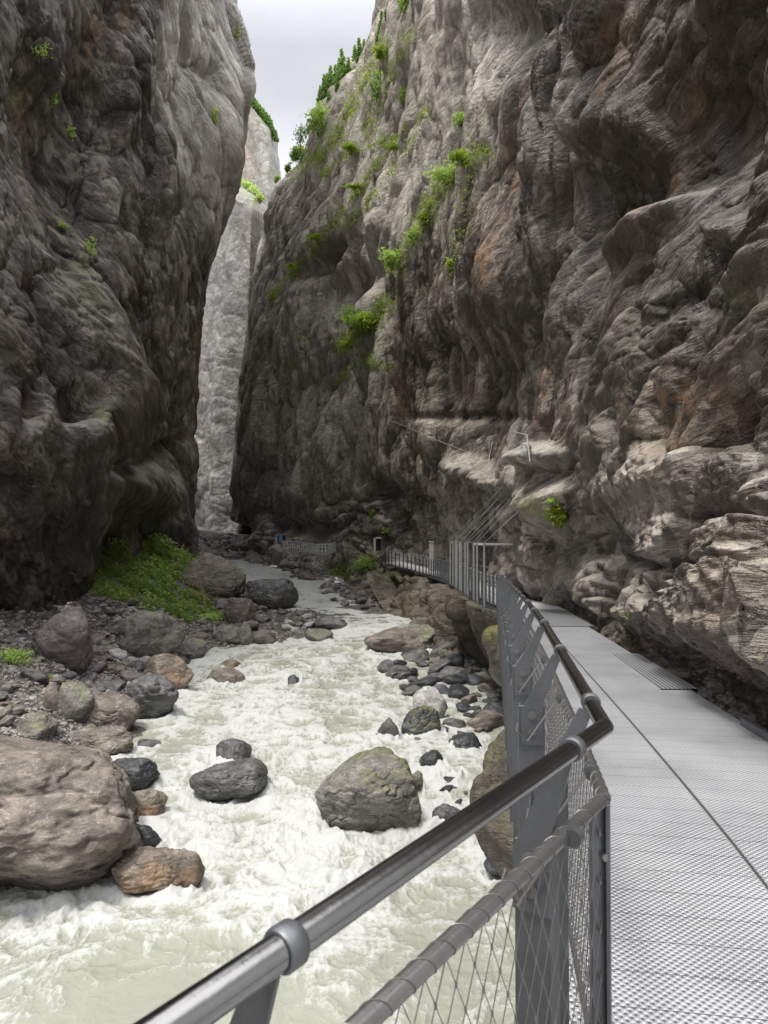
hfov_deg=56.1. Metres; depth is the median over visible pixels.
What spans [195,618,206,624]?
stone
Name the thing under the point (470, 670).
stone
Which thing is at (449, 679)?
stone
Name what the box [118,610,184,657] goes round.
boulder
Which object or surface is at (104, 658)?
stone
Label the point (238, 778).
boulder
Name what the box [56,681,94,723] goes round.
boulder
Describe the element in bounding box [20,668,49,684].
stone
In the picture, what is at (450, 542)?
suspension frame
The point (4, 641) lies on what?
stone
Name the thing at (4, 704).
stone
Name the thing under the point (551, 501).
shrub
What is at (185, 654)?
stone
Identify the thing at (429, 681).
stone
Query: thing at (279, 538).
tunnel portal
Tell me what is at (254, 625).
stone
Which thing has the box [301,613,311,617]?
stone
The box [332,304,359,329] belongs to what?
shrub
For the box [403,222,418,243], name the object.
shrub
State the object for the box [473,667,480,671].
stone
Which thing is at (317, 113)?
shrub
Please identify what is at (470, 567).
railing
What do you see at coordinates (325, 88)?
conifer tree
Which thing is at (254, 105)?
conifer tree
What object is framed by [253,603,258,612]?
stone
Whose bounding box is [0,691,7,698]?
stone
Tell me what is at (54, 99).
shrub
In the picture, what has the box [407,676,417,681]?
stone
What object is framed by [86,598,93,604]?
stone
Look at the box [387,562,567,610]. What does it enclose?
walkway deck
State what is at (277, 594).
boulder
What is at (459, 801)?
stone
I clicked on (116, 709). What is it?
boulder
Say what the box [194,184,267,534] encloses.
back cliff
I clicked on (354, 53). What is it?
conifer tree
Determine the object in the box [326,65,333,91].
conifer tree
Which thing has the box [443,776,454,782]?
boulder
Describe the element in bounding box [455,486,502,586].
suspension frame
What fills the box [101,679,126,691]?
stone
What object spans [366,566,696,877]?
undercut cliff
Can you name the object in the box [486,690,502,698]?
stone
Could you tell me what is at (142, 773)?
boulder
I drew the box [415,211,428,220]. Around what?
shrub
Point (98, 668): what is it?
stone
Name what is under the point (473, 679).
stone
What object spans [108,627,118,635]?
stone
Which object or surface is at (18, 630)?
stone
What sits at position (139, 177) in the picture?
cliff
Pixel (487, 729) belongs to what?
stone
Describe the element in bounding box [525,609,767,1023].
walkway deck
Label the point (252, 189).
shrub
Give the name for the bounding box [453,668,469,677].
stone
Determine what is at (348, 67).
conifer tree
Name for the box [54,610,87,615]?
stone
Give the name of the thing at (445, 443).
hanging cable
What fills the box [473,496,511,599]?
suspension frame
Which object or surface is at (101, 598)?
stone
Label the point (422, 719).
boulder
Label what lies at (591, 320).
cliff
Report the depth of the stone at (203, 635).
48.79 m
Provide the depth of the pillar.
62.73 m
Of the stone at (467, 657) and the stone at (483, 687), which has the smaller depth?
the stone at (483, 687)
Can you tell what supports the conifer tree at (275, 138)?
on the cliff at (261, 169)
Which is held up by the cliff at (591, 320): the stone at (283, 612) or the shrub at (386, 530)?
the shrub at (386, 530)
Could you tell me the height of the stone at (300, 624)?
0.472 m
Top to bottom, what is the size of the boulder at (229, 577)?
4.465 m
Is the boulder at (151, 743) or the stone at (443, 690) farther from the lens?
the stone at (443, 690)
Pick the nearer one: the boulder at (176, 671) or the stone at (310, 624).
the boulder at (176, 671)
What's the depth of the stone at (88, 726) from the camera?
29.45 m
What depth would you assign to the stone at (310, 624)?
54.64 m
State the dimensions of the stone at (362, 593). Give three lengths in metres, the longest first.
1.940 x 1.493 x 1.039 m
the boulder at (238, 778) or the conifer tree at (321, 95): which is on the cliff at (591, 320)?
the conifer tree at (321, 95)
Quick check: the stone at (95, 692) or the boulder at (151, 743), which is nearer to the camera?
the boulder at (151, 743)
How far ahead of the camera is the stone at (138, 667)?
39.14 m
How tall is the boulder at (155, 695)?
2.339 m
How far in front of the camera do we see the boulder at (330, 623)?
54.49 m
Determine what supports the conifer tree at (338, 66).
on the cliff at (591, 320)
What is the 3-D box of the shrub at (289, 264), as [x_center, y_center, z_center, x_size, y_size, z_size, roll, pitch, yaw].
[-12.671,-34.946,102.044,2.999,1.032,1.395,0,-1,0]
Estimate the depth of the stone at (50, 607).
41.69 m
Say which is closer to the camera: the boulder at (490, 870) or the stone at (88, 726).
the boulder at (490, 870)
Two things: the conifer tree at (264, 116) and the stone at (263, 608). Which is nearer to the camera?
the stone at (263, 608)
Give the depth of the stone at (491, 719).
31.00 m
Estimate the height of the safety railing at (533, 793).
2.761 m
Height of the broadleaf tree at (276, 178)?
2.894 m
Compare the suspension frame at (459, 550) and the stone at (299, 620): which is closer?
the suspension frame at (459, 550)
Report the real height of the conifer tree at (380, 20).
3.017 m
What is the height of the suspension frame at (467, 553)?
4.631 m
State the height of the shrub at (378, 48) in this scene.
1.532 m
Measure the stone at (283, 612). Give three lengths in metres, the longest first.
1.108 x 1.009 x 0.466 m
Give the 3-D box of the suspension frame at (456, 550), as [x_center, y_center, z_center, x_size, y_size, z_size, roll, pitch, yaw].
[5.117,1.914,39.769,1.487,5.273,12.746,0,-1,0]
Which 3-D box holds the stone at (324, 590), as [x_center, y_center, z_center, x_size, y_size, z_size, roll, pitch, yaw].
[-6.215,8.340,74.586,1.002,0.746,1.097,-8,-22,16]
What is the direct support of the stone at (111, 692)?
on the gravel
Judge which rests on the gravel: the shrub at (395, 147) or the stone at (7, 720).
the stone at (7, 720)
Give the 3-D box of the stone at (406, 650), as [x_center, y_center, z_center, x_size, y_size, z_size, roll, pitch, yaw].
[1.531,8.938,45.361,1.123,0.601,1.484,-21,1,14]
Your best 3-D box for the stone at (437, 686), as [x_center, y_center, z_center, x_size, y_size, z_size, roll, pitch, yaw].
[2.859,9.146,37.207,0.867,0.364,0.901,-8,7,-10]
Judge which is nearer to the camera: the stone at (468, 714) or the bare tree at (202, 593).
the stone at (468, 714)
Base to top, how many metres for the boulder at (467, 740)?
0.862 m
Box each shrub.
[0,646,37,665]
[30,40,52,62]
[49,93,59,107]
[57,221,70,229]
[66,125,75,140]
[83,236,97,258]
[103,535,132,553]
[142,530,176,557]
[167,545,193,559]
[203,612,221,621]
[211,107,217,124]
[233,20,241,41]
[241,180,256,188]
[247,184,260,194]
[253,191,265,203]
[285,261,294,267]
[288,143,307,163]
[300,101,329,137]
[302,232,321,243]
[331,339,351,349]
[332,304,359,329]
[335,310,380,335]
[340,140,355,151]
[340,182,362,189]
[351,554,377,569]
[369,42,386,59]
[369,69,381,101]
[369,509,376,519]
[377,246,401,271]
[381,526,390,533]
[382,141,398,150]
[396,0,408,13]
[396,86,406,106]
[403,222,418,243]
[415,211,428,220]
[422,159,455,185]
[446,257,452,271]
[447,147,469,165]
[448,111,463,129]
[542,500,568,528]
[544,498,556,505]
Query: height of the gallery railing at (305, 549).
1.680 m
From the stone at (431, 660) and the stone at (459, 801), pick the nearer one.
the stone at (459, 801)
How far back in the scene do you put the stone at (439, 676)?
38.90 m
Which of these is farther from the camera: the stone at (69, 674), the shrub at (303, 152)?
the shrub at (303, 152)
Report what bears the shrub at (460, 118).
on the cliff at (591, 320)
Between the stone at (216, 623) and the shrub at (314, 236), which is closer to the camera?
the stone at (216, 623)
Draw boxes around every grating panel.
[539,610,593,627]
[611,653,698,691]
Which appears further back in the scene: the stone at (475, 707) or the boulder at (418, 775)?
the stone at (475, 707)
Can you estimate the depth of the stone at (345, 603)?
66.61 m
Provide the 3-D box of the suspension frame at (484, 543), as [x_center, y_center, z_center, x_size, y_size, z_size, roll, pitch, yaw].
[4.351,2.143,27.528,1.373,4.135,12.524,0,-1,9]
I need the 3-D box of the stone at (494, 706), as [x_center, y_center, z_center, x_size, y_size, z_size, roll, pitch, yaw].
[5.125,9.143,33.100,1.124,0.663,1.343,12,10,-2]
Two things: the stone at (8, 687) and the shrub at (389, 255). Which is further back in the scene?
the shrub at (389, 255)
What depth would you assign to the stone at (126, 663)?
38.58 m
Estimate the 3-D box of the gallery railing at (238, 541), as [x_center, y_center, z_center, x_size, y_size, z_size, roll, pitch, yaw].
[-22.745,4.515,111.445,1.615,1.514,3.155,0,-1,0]
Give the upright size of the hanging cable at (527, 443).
2.452 m
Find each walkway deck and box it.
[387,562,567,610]
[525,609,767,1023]
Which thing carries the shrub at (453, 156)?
on the cliff at (591, 320)
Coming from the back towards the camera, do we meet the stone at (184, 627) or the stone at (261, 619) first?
the stone at (261, 619)
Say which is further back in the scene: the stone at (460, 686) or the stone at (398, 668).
the stone at (398, 668)
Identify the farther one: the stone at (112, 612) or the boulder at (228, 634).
the boulder at (228, 634)
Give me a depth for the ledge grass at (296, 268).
73.70 m
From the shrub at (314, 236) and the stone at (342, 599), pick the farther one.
the shrub at (314, 236)
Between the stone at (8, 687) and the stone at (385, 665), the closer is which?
the stone at (8, 687)
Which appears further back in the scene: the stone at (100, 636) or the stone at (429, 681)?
the stone at (100, 636)
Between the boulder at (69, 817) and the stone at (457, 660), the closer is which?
the boulder at (69, 817)
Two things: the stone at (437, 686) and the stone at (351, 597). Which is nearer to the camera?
the stone at (437, 686)
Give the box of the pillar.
[428,541,433,570]
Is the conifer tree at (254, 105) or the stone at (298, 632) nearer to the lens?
the stone at (298, 632)
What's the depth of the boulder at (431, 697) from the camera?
32.18 m
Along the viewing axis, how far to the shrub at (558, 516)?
19.80 m
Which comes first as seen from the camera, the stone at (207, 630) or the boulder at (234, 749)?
the boulder at (234, 749)
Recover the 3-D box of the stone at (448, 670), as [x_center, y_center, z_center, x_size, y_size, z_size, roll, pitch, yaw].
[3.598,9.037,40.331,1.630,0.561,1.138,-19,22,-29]
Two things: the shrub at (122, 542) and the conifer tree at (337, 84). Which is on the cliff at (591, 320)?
the conifer tree at (337, 84)
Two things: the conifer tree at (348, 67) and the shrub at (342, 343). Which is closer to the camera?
the shrub at (342, 343)
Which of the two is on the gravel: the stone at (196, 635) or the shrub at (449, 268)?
the stone at (196, 635)
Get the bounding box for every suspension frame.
[449,489,499,583]
[452,496,500,584]
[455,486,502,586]
[456,495,500,588]
[459,503,500,589]
[460,491,503,590]
[464,499,505,593]
[467,510,501,595]
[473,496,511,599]
[476,507,509,601]
[483,511,518,606]
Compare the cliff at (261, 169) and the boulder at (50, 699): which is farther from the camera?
the cliff at (261, 169)
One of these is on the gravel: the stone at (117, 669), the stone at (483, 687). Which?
the stone at (117, 669)
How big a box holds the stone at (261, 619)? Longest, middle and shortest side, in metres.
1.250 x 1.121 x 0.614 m
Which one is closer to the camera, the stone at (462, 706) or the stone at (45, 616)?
the stone at (462, 706)
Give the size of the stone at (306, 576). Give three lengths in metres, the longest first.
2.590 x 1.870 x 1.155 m
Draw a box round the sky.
[237,0,374,178]
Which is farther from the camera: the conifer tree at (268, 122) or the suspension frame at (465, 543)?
the conifer tree at (268, 122)
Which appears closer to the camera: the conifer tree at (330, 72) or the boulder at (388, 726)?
the boulder at (388, 726)
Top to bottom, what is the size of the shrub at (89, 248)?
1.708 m
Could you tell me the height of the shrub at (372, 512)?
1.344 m
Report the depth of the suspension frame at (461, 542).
40.73 m
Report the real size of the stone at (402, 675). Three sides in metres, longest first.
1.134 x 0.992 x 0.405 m
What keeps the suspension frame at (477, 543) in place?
attached to the cliff at (591, 320)
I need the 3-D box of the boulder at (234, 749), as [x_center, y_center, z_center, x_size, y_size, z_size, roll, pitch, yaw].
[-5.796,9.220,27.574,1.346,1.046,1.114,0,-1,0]
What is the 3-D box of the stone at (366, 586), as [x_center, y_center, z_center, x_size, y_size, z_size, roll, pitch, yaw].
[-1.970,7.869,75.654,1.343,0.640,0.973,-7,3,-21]
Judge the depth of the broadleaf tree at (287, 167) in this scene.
137.36 m
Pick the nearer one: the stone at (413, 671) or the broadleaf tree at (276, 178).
the stone at (413, 671)
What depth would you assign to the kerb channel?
6.04 m
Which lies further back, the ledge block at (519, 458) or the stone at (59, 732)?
the stone at (59, 732)
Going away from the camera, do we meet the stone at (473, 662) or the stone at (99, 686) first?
the stone at (99, 686)
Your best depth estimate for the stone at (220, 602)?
60.13 m
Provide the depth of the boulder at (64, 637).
35.03 m
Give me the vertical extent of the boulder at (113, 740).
1.035 m
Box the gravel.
[0,532,378,744]
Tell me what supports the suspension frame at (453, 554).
attached to the cliff at (591, 320)
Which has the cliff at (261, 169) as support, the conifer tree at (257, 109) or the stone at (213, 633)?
the conifer tree at (257, 109)
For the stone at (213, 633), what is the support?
on the gravel
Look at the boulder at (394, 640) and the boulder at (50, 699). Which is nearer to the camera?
the boulder at (50, 699)
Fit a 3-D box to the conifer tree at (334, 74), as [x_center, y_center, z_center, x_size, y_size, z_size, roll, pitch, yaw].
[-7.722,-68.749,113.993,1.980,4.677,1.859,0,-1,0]
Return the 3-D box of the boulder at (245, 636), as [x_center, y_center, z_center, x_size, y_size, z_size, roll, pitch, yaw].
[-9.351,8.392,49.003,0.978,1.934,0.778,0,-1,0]
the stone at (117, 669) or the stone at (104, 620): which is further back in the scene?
the stone at (104, 620)
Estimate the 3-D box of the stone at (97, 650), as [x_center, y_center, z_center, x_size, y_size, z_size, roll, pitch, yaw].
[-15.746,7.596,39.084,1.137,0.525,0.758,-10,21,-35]
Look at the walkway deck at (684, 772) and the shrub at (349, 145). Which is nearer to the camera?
the walkway deck at (684, 772)
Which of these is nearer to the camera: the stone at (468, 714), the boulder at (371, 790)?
the boulder at (371, 790)
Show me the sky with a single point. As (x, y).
(293, 43)
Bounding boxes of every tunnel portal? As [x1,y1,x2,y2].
[275,535,284,543]
[374,537,380,553]
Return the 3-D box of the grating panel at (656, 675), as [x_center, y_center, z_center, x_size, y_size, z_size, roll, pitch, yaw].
[3.605,2.150,9.849,0.435,0.210,3.505,0,-1,9]
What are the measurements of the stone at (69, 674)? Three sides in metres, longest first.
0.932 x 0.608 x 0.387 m
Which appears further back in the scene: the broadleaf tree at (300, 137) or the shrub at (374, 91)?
the broadleaf tree at (300, 137)
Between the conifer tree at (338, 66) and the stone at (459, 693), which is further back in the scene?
the conifer tree at (338, 66)
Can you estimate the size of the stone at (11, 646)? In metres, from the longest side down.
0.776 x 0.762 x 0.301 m
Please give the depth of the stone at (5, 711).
27.45 m
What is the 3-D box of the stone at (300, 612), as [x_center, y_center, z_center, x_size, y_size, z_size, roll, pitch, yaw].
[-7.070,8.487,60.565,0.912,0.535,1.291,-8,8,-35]
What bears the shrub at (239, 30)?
on the cliff at (139, 177)
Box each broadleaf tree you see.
[274,174,280,183]
[284,164,291,172]
[289,146,301,167]
[292,122,308,153]
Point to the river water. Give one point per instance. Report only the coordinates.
(276, 849)
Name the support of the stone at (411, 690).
in the river water
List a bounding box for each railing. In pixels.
[133,574,613,1023]
[231,536,243,545]
[283,540,335,554]
[384,550,505,609]
[410,553,538,601]
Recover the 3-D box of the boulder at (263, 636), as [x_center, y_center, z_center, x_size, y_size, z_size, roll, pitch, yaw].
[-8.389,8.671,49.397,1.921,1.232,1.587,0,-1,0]
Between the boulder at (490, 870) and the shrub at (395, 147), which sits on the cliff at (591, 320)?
the shrub at (395, 147)
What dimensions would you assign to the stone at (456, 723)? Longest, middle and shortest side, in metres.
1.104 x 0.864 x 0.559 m
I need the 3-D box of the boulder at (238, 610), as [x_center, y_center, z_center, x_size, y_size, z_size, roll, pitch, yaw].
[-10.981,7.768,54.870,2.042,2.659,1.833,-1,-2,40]
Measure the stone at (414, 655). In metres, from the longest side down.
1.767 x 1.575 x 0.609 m
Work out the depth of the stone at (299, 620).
55.76 m
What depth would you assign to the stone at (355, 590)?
73.92 m
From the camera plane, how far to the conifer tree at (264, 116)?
279.03 m
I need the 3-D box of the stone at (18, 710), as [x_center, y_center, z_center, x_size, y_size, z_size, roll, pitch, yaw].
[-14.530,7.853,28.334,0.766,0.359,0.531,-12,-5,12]
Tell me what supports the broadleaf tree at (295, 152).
on the cliff at (591, 320)
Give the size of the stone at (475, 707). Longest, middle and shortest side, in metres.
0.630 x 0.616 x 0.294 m
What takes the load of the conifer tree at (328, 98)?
on the cliff at (591, 320)
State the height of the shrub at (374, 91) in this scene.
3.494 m
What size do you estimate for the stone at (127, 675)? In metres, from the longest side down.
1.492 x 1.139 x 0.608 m
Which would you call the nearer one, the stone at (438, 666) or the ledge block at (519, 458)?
the ledge block at (519, 458)
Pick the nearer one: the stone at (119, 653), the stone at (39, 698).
the stone at (39, 698)
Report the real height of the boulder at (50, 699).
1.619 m
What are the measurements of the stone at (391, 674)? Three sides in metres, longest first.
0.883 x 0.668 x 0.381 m
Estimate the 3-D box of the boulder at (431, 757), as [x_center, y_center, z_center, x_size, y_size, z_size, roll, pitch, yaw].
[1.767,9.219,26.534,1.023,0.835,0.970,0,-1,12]
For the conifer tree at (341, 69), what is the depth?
100.96 m
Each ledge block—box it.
[516,446,535,463]
[520,443,531,456]
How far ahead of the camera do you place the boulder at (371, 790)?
21.41 m
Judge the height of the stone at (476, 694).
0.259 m
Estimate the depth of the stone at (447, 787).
24.51 m
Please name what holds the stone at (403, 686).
in the river water
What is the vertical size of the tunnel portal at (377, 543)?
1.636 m
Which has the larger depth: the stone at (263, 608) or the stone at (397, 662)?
the stone at (263, 608)
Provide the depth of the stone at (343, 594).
71.62 m
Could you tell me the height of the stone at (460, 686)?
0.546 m
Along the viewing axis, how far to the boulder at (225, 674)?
38.63 m
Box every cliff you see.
[0,0,255,612]
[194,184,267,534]
[229,0,767,729]
[241,106,280,206]
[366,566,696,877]
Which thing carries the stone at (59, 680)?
on the gravel
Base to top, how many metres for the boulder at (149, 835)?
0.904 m
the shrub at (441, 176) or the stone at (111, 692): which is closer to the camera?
the stone at (111, 692)
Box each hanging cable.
[390,420,485,471]
[486,441,495,477]
[513,430,529,461]
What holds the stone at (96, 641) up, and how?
on the gravel
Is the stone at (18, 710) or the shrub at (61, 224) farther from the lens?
the shrub at (61, 224)
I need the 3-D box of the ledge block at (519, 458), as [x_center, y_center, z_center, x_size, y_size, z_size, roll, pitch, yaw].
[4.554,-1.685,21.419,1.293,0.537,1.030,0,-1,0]
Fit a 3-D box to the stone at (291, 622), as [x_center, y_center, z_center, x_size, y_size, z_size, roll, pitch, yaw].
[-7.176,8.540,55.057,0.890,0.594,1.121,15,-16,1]
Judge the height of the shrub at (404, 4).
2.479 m
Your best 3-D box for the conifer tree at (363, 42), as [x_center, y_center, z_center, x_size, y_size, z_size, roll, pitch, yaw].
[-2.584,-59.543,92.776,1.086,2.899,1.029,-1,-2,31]
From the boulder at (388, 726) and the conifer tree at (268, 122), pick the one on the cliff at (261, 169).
the conifer tree at (268, 122)
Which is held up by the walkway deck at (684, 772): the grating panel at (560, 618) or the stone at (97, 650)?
the grating panel at (560, 618)
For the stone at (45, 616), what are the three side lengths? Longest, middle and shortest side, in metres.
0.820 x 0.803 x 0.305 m
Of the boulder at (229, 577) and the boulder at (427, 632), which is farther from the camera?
the boulder at (229, 577)
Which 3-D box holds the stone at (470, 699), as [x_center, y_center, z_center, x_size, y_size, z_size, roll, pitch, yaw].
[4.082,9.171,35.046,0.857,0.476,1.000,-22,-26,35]
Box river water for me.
[0,559,514,1023]
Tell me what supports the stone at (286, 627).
on the gravel
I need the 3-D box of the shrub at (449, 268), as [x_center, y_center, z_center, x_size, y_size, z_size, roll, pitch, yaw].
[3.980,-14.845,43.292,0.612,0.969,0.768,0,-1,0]
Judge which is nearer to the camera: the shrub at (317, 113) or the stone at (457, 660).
the stone at (457, 660)
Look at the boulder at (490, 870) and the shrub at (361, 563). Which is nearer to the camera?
the boulder at (490, 870)
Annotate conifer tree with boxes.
[252,97,257,111]
[254,100,260,110]
[260,108,267,119]
[265,114,271,126]
[269,119,274,130]
[272,130,279,141]
[317,73,325,101]
[322,73,330,97]
[325,91,331,104]
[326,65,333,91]
[330,64,336,85]
[333,57,340,82]
[334,75,339,92]
[336,48,346,79]
[343,57,351,74]
[350,45,356,61]
[354,37,361,63]
[360,39,364,52]
[377,11,382,34]
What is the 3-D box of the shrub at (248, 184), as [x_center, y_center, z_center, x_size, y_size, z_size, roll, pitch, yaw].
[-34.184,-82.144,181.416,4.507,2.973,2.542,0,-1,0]
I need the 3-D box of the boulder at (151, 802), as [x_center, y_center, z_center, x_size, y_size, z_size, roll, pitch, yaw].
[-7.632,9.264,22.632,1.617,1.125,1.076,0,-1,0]
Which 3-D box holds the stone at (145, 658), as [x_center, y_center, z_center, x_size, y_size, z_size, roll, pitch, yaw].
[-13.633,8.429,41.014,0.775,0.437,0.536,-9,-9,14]
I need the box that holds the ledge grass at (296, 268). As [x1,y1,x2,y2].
[263,16,495,583]
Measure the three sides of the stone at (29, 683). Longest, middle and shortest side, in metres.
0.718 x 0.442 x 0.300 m
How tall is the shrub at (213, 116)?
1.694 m
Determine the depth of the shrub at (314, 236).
90.63 m
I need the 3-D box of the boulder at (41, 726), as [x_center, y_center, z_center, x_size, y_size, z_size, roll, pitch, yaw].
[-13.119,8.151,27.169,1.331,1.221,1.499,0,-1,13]
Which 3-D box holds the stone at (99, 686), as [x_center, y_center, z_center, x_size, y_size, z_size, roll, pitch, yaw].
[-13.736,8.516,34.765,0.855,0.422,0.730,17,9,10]
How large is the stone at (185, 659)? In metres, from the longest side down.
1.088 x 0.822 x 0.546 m
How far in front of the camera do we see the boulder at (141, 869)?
18.15 m
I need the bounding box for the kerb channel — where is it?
[740,717,767,741]
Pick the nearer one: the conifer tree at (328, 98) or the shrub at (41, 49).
the shrub at (41, 49)
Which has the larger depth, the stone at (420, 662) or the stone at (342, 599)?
the stone at (342, 599)
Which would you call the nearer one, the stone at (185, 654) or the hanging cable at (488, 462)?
the hanging cable at (488, 462)
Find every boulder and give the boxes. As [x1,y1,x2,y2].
[0,735,142,891]
[16,711,58,740]
[31,606,93,674]
[42,682,58,711]
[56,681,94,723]
[67,725,133,755]
[86,694,140,730]
[111,846,182,893]
[114,757,159,790]
[115,672,178,718]
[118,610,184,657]
[132,789,167,815]
[136,824,161,846]
[137,739,160,747]
[144,653,193,689]
[172,848,204,887]
[177,638,206,658]
[178,552,245,598]
[189,758,267,800]
[206,667,244,682]
[215,624,239,643]
[216,738,251,759]
[220,659,239,667]
[223,597,254,623]
[239,621,252,644]
[246,578,298,609]
[252,629,275,643]
[288,675,298,684]
[305,628,332,641]
[314,746,421,832]
[315,616,346,629]
[364,628,431,652]
[375,717,399,736]
[391,624,434,642]
[401,705,440,734]
[413,686,447,718]
[413,770,422,787]
[419,750,442,765]
[432,803,459,819]
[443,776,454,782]
[448,732,481,748]
[483,858,499,876]
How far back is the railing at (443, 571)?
43.60 m
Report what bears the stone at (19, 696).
on the gravel
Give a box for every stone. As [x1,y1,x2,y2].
[0,639,9,643]
[0,682,13,693]
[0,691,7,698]
[0,701,14,706]
[0,708,12,719]
[0,715,15,726]
[2,644,17,648]
[8,627,26,632]
[11,706,24,714]
[17,694,26,698]
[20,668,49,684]
[24,681,33,686]
[33,696,43,701]
[38,614,50,619]
[43,605,57,609]
[49,677,64,684]
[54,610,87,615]
[57,727,63,734]
[62,671,76,678]
[85,724,96,728]
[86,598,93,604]
[88,688,101,695]
[89,663,107,673]
[91,633,104,641]
[92,639,99,644]
[92,682,106,691]
[93,646,105,654]
[95,655,108,661]
[97,596,106,601]
[98,618,107,622]
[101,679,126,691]
[103,609,119,615]
[105,666,113,671]
[105,691,117,694]
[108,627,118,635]
[109,648,127,659]
[112,665,125,674]
[116,660,131,667]
[119,670,143,681]
[124,599,138,606]
[132,663,147,671]
[139,656,150,662]
[178,652,187,656]
[179,656,189,663]
[180,623,187,630]
[189,633,198,638]
[193,629,202,633]
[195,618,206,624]
[197,632,209,638]
[203,628,212,632]
[210,621,219,625]
[211,630,218,637]
[215,598,227,607]
[241,620,258,630]
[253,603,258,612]
[254,616,270,622]
[258,605,268,611]
[276,610,288,614]
[281,624,292,630]
[284,620,294,625]
[293,618,304,622]
[293,630,302,634]
[294,610,305,615]
[296,622,303,626]
[297,573,316,580]
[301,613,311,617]
[304,622,314,627]
[319,588,328,593]
[336,597,346,601]
[339,592,353,597]
[340,601,349,605]
[346,594,355,599]
[350,586,365,593]
[355,590,369,599]
[355,598,366,603]
[362,583,370,588]
[377,659,393,672]
[385,672,398,677]
[389,665,409,671]
[393,660,405,665]
[394,671,411,679]
[399,684,408,689]
[401,648,414,655]
[401,685,421,695]
[402,649,429,661]
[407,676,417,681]
[408,668,417,674]
[408,677,437,686]
[414,658,429,666]
[427,659,451,673]
[427,673,445,681]
[428,656,440,663]
[430,642,455,656]
[434,684,447,690]
[439,666,458,674]
[439,687,448,694]
[439,785,452,790]
[441,653,464,667]
[442,675,465,683]
[442,718,465,727]
[448,687,470,699]
[449,683,469,692]
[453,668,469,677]
[455,798,462,803]
[456,702,470,711]
[461,694,476,703]
[463,712,472,717]
[464,654,471,659]
[464,673,486,685]
[466,668,474,673]
[466,710,503,728]
[469,658,476,665]
[469,705,481,710]
[471,692,481,696]
[472,710,483,716]
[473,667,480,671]
[474,728,483,732]
[477,672,494,682]
[477,683,497,691]
[481,667,488,671]
[481,697,499,702]
[483,701,503,715]
[484,727,492,731]
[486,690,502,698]
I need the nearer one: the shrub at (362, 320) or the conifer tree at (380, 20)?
the shrub at (362, 320)
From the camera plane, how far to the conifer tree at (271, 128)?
279.03 m
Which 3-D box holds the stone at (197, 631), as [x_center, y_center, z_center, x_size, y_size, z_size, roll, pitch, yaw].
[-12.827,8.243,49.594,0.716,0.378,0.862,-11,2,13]
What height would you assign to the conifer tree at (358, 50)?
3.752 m
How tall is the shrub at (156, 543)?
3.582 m
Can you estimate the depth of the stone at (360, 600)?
67.19 m
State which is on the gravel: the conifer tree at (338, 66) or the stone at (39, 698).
the stone at (39, 698)
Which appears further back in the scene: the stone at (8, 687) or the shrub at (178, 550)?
the shrub at (178, 550)
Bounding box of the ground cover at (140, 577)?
[92,542,225,622]
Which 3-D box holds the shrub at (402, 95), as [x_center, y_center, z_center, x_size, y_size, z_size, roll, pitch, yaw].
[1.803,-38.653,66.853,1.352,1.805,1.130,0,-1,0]
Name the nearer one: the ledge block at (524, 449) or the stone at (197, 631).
the ledge block at (524, 449)
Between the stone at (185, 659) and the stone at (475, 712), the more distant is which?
the stone at (185, 659)
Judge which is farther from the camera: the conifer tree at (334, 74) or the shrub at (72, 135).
the conifer tree at (334, 74)
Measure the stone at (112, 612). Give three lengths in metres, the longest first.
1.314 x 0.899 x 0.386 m
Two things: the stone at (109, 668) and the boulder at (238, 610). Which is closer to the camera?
the stone at (109, 668)
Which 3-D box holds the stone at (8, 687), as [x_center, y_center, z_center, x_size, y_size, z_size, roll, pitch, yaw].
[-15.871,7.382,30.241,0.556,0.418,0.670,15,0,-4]
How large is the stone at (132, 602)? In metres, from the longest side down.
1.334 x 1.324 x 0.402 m
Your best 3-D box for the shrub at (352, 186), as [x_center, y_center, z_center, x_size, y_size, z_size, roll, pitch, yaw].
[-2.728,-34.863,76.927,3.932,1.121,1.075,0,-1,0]

